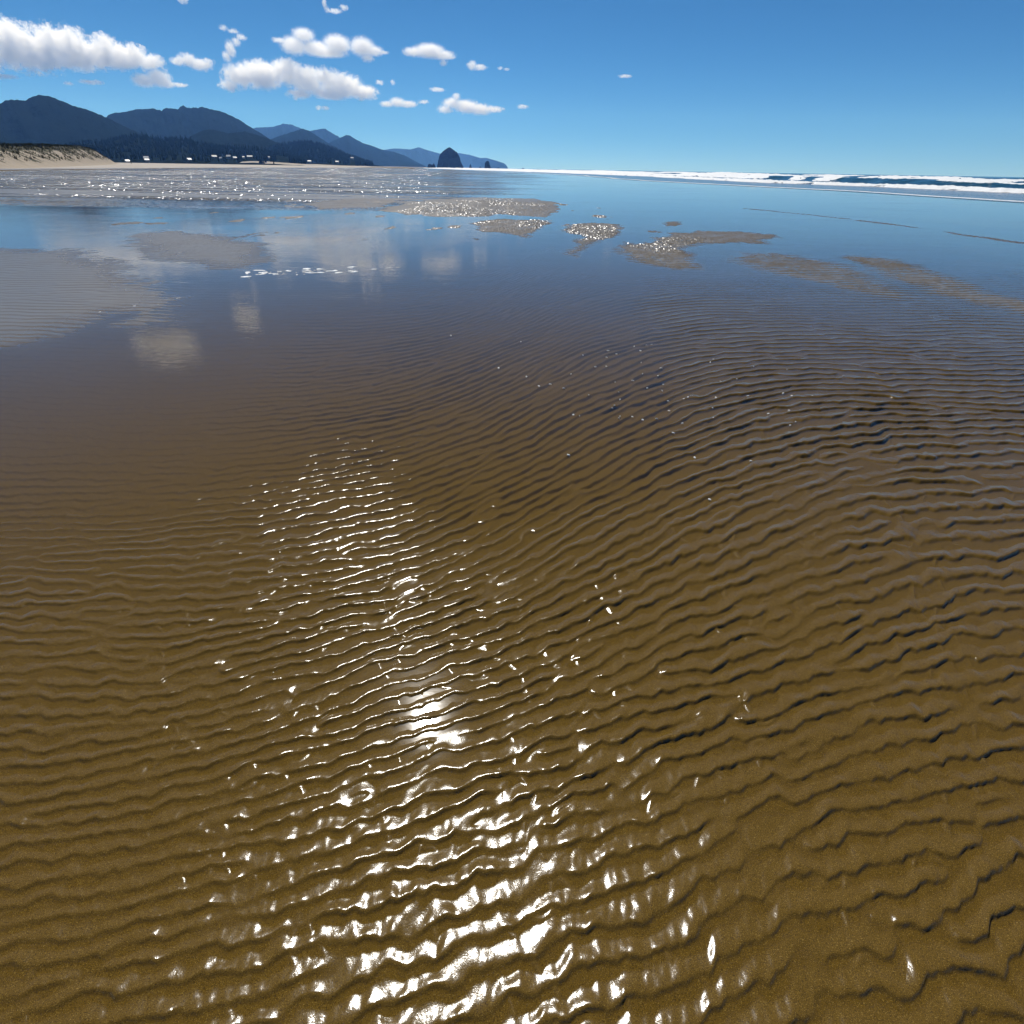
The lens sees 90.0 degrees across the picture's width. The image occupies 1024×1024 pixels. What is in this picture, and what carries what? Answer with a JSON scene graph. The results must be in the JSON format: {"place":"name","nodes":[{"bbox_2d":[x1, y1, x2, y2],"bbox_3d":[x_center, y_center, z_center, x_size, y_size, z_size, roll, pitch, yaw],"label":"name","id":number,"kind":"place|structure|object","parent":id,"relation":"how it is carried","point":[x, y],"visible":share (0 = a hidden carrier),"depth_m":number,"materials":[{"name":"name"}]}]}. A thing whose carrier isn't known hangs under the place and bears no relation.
{"place":"outdoors","nodes":[
{"label":"outdoors","id":0,"kind":"place"},
{"bbox_2d":[0,144,117,167],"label":"sand dune","id":1,"kind":"structure","parent":0,"point":[8,161],"depth_m":154.83,"materials":[{"name":"beige sand"}]},
{"bbox_2d":[0,142,108,160],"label":"dune grass","id":2,"kind":"structure","parent":1,"relation":"on","point":[28,144],"depth_m":170.41,"materials":[{"name":"green plant"}]},
{"bbox_2d":[0,95,150,144],"bbox_3d":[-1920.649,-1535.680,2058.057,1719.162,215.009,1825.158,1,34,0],"label":"mountain","id":3,"kind":"structure","parent":0,"point":[40,119],"depth_m":1861.89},
{"bbox_2d":[107,105,268,139],"bbox_3d":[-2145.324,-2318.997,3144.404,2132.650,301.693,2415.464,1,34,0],"label":"mountain","id":4,"kind":"structure","parent":0,"point":[183,121],"depth_m":2991.81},
{"bbox_2d":[81,138,311,165],"bbox_3d":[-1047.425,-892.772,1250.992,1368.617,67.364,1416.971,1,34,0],"label":"hill","id":5,"kind":"structure","parent":0,"point":[281,159],"depth_m":1192.65,"materials":[{"name":"green plant"}]},
{"bbox_2d":[57,133,373,165],"bbox_3d":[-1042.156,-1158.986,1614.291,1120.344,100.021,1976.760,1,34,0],"label":"forest","id":6,"kind":"object","parent":5,"relation":"on","point":[302,153],"visible":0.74,"depth_m":1416.72,"materials":[{"name":"green plant"}]},
{"bbox_2d":[188,129,279,149],"bbox_3d":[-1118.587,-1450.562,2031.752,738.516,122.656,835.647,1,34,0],"label":"hill","id":7,"kind":"structure","parent":0,"point":[235,138],"depth_m":2102.98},
{"bbox_2d":[253,124,300,138],"bbox_3d":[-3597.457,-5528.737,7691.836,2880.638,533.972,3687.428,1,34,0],"label":"mountain","id":8,"kind":"structure","parent":0,"point":[274,131],"depth_m":7657.15,"materials":[{"name":"blue stone"}]},
{"bbox_2d":[240,161,370,166],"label":"sand bluff","id":9,"kind":"structure","parent":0,"point":[267,162],"depth_m":1153.02,"materials":[{"name":"beige sand"}]},
{"bbox_2d":[270,129,343,151],"bbox_3d":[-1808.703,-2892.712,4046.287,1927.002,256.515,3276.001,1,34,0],"label":"hill","id":10,"kind":"structure","parent":0,"point":[300,134],"depth_m":4073.96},
{"bbox_2d":[311,128,339,142],"bbox_3d":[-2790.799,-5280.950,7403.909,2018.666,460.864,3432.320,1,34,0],"label":"mountain","id":11,"kind":"structure","parent":0,"point":[325,135],"depth_m":7355.36,"materials":[{"name":"blue stone"}]},
{"bbox_2d":[270,144,383,166],"bbox_3d":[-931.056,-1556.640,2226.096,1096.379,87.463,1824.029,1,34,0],"label":"hill","id":12,"kind":"structure","parent":0,"point":[352,162],"depth_m":1924.29,"materials":[{"name":"green plant"}]},
{"bbox_2d":[329,135,425,166],"bbox_3d":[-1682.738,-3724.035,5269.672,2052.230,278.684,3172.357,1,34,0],"label":"hill","id":13,"kind":"structure","parent":0,"point":[349,144],"depth_m":5082.89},
{"bbox_2d":[386,147,507,168],"bbox_3d":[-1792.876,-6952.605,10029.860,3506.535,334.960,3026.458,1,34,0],"label":"headland","id":14,"kind":"structure","parent":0,"point":[422,156],"depth_m":9986.13,"materials":[{"name":"blue stone"}]},
{"bbox_2d":[0,163,1023,1023],"bbox_3d":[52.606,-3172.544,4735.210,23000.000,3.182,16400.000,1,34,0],"label":"wet sand","id":15,"kind":"structure","parent":0,"point":[644,731],"depth_m":2.14,"materials":[{"name":"brown sand"}]},
{"bbox_2d":[0,168,1023,293],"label":"shallow water","id":16,"kind":"structure","parent":0,"point":[640,210],"depth_m":19.05,"materials":[{"name":"blue liquid"}]},
{"bbox_2d":[157,266,812,499],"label":"froth flecks","id":17,"kind":"object","parent":16,"relation":"on","point":[263,273],"visible":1,"depth_m":8.96,"materials":[{"name":"white liquid"}]},
{"bbox_2d":[421,168,1023,202],"bbox_3d":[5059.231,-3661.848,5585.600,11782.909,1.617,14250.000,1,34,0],"label":"sea","id":18,"kind":"structure","parent":0,"point":[997,196],"depth_m":86.42,"materials":[{"name":"liquid"}]},
{"bbox_2d":[437,147,463,167],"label":"sea stack","id":19,"kind":"object","parent":18,"relation":"in","point":[449,157],"visible":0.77,"depth_m":2182.30,"materials":[{"name":"stone"}]},
{"bbox_2d":[485,161,490,167],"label":"sea stack","id":20,"kind":"object","parent":18,"relation":"in","point":[487,164],"visible":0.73,"depth_m":2308.39,"materials":[{"name":"blue stone"}]},
{"bbox_2d":[433,168,1023,201],"bbox_3d":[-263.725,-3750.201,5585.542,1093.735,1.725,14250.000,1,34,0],"label":"sea foam","id":21,"kind":"object","parent":18,"relation":"on","point":[732,176],"visible":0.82,"depth_m":120.49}
]}

